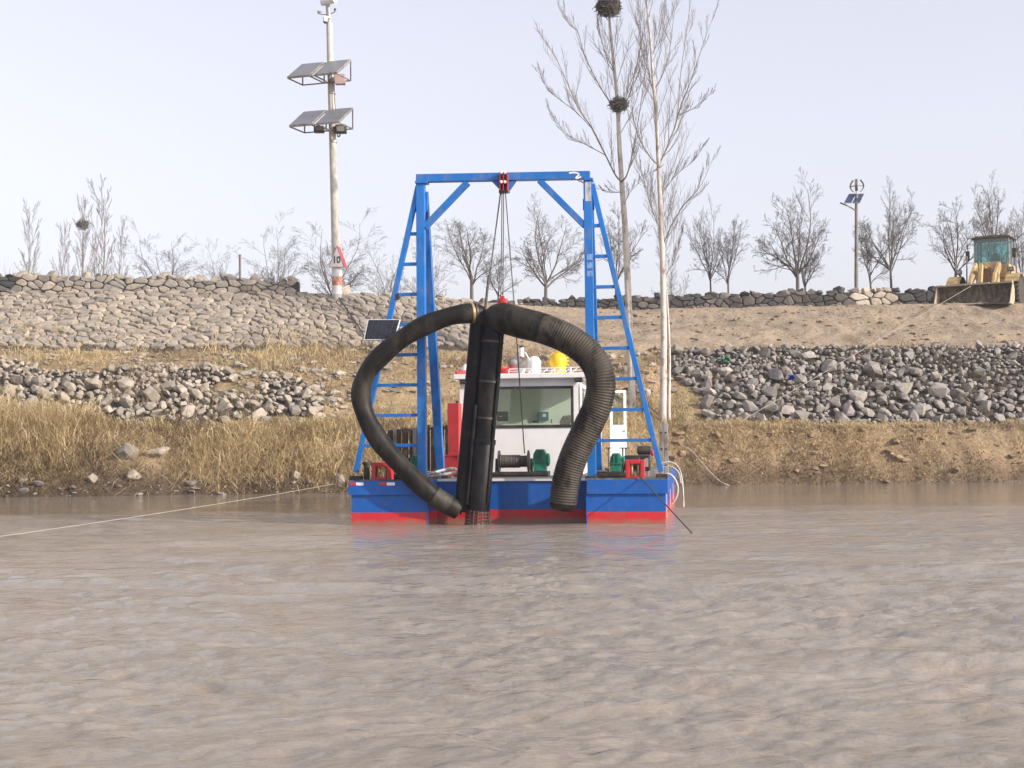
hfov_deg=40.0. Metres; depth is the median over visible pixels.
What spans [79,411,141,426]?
green grass
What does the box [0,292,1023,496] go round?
ground
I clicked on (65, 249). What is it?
bare poplar
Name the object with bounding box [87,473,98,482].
boulder
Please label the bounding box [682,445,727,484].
shore hose
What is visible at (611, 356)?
stone rubble
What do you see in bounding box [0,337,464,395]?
stone rubble
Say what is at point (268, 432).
dry grass
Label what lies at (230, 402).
green grass
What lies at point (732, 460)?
earth clods
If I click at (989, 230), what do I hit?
bare tree
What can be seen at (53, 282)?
stone wall
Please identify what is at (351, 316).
ground cable
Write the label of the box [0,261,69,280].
hazy thicket
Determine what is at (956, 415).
dead stalks
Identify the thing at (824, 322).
dry grass
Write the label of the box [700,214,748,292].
bare tree
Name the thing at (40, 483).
stone rubble
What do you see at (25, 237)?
bare poplar
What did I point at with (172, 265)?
bare tree
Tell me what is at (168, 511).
mooring line
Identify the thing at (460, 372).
red bundle
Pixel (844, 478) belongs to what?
edge stalks
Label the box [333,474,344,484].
boulder
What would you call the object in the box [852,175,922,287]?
bare tree
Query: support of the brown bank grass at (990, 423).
on the ground at (709, 336)
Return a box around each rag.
[720,357,730,362]
[787,375,794,380]
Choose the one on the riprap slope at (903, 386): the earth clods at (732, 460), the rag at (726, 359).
the rag at (726, 359)
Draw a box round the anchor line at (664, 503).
[636,472,691,532]
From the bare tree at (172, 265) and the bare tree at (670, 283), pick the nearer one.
the bare tree at (172, 265)
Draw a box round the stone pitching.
[0,289,472,350]
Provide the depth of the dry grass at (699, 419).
52.51 m
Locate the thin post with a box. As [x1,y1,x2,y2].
[239,254,240,277]
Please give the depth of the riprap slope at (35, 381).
49.34 m
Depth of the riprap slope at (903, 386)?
54.28 m
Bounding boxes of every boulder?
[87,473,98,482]
[114,443,139,459]
[126,469,141,480]
[143,446,168,456]
[291,470,300,479]
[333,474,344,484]
[342,285,350,292]
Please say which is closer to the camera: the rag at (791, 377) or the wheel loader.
the rag at (791, 377)
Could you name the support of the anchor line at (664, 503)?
attached to the dredger
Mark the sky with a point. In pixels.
(186, 109)
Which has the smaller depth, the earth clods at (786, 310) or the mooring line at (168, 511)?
the mooring line at (168, 511)
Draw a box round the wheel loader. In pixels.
[934,234,1023,304]
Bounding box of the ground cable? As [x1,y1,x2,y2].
[339,297,364,335]
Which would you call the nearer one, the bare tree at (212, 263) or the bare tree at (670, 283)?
the bare tree at (212, 263)
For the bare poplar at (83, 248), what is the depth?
165.80 m
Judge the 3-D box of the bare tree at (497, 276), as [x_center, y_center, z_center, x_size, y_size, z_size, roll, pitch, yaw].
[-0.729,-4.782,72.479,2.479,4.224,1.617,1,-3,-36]
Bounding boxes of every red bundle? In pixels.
[455,370,465,373]
[501,366,515,373]
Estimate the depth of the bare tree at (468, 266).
70.43 m
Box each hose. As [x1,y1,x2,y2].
[351,296,615,524]
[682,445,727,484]
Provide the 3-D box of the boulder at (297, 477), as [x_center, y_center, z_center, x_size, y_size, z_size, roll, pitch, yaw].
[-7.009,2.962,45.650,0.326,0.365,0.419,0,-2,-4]
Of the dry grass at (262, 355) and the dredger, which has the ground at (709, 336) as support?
the dry grass at (262, 355)
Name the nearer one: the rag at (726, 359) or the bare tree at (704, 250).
the rag at (726, 359)
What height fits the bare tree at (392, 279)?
3.445 m
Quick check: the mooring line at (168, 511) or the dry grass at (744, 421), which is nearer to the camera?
the mooring line at (168, 511)
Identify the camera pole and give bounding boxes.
[287,0,353,299]
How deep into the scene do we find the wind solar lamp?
66.75 m
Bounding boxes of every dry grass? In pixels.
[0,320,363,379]
[0,377,107,469]
[0,402,416,493]
[215,331,692,434]
[335,394,680,477]
[504,302,1021,348]
[642,417,845,480]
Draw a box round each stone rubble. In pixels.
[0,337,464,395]
[5,478,343,496]
[221,361,356,422]
[538,345,676,396]
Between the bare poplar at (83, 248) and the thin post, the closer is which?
the thin post
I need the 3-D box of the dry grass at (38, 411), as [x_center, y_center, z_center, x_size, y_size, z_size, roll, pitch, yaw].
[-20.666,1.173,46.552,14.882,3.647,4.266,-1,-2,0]
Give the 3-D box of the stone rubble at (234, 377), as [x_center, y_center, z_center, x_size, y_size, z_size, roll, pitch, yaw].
[-7.935,0.308,49.905,4.816,2.475,3.890,-1,-2,0]
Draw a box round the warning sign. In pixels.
[329,246,346,267]
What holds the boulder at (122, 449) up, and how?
on the ground at (709, 336)
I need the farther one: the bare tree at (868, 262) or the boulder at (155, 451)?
the bare tree at (868, 262)
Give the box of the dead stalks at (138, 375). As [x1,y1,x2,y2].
[0,349,319,418]
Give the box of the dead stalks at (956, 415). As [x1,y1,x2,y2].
[672,333,1023,423]
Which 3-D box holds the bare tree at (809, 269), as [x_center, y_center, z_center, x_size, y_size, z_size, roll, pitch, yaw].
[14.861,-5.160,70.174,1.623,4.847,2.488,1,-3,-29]
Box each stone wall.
[0,270,299,292]
[479,286,936,309]
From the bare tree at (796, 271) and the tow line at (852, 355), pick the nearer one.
the tow line at (852, 355)
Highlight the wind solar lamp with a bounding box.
[840,179,864,287]
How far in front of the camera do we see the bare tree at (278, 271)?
62.11 m
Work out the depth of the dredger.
27.95 m
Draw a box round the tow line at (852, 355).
[742,286,970,420]
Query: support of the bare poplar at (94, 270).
on the ground at (709, 336)
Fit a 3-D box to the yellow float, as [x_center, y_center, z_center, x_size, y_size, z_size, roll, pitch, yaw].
[1.022,-0.476,31.599,0.439,0.552,0.401,-3,-3,43]
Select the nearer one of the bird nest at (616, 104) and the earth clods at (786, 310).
the bird nest at (616, 104)
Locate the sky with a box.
[0,0,1023,303]
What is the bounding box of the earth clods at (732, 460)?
[668,420,1023,483]
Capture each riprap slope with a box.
[0,355,317,423]
[667,339,1023,424]
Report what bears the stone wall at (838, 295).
on the ground at (709, 336)
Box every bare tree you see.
[116,219,205,276]
[179,237,239,280]
[236,209,309,284]
[280,208,386,293]
[347,242,412,294]
[401,235,468,295]
[432,218,519,300]
[480,253,521,299]
[504,193,583,296]
[595,203,650,294]
[650,245,690,296]
[679,196,735,291]
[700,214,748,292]
[751,166,831,290]
[789,233,830,291]
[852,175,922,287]
[853,220,901,289]
[921,194,997,276]
[965,170,1023,266]
[985,192,1023,272]
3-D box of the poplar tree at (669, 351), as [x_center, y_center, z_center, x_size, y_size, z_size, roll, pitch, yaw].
[5.510,-3.343,51.658,1.997,10.231,1.724,-1,-2,0]
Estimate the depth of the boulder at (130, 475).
44.96 m
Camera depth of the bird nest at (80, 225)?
165.62 m
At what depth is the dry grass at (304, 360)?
52.13 m
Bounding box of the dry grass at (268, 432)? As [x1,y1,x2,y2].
[0,402,416,493]
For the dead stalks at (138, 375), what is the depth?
49.36 m
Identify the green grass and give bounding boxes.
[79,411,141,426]
[202,385,251,420]
[626,381,666,414]
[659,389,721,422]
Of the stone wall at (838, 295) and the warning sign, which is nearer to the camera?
the warning sign
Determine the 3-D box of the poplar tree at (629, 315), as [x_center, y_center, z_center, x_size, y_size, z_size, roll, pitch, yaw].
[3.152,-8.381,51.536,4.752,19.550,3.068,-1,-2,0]
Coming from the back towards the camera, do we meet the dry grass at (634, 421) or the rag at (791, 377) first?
the rag at (791, 377)
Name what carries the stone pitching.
on the ground at (709, 336)
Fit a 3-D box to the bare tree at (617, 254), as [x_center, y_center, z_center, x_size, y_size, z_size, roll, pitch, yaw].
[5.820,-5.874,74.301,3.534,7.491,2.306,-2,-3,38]
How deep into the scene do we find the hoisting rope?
27.51 m
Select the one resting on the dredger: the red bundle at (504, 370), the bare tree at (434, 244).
the red bundle at (504, 370)
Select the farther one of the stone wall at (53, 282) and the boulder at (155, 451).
the stone wall at (53, 282)
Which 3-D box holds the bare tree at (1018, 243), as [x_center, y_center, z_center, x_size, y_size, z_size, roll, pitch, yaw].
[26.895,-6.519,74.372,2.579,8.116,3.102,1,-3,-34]
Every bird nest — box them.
[74,218,90,230]
[593,0,622,20]
[607,94,629,113]
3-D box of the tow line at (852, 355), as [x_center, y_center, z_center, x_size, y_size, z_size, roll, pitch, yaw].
[14.181,-1.472,56.252,15.842,5.962,0.018,2,-3,-41]
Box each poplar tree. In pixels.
[532,0,663,407]
[619,0,720,421]
[633,155,686,419]
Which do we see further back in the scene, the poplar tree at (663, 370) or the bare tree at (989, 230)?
the bare tree at (989, 230)
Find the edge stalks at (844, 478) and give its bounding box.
[674,444,1023,484]
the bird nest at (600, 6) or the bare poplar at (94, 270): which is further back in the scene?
the bare poplar at (94, 270)
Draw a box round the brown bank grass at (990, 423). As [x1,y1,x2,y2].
[642,414,1023,485]
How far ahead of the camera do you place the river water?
11.72 m
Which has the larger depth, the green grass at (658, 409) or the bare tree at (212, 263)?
the bare tree at (212, 263)
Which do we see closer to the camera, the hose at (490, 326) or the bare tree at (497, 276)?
the hose at (490, 326)
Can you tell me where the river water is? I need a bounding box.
[0,481,1023,767]
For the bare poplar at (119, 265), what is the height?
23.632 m
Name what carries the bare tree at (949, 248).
on the ground at (709, 336)
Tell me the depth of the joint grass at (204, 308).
56.54 m
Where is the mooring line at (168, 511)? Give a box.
[0,478,363,536]
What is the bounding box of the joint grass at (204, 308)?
[13,293,414,350]
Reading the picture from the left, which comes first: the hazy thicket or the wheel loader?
the hazy thicket
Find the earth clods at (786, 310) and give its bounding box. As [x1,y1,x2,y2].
[493,301,1023,357]
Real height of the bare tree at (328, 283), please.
4.720 m
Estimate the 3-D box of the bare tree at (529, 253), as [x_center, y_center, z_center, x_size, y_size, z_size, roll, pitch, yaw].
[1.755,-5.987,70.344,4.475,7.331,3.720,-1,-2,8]
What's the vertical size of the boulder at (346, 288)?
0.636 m
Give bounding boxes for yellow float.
[548,351,568,372]
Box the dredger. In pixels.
[348,171,683,525]
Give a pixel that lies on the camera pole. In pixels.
(333, 116)
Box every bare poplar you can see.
[14,198,41,273]
[49,220,74,280]
[67,193,98,278]
[79,174,116,278]
[109,215,130,278]
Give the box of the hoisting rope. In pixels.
[484,193,524,452]

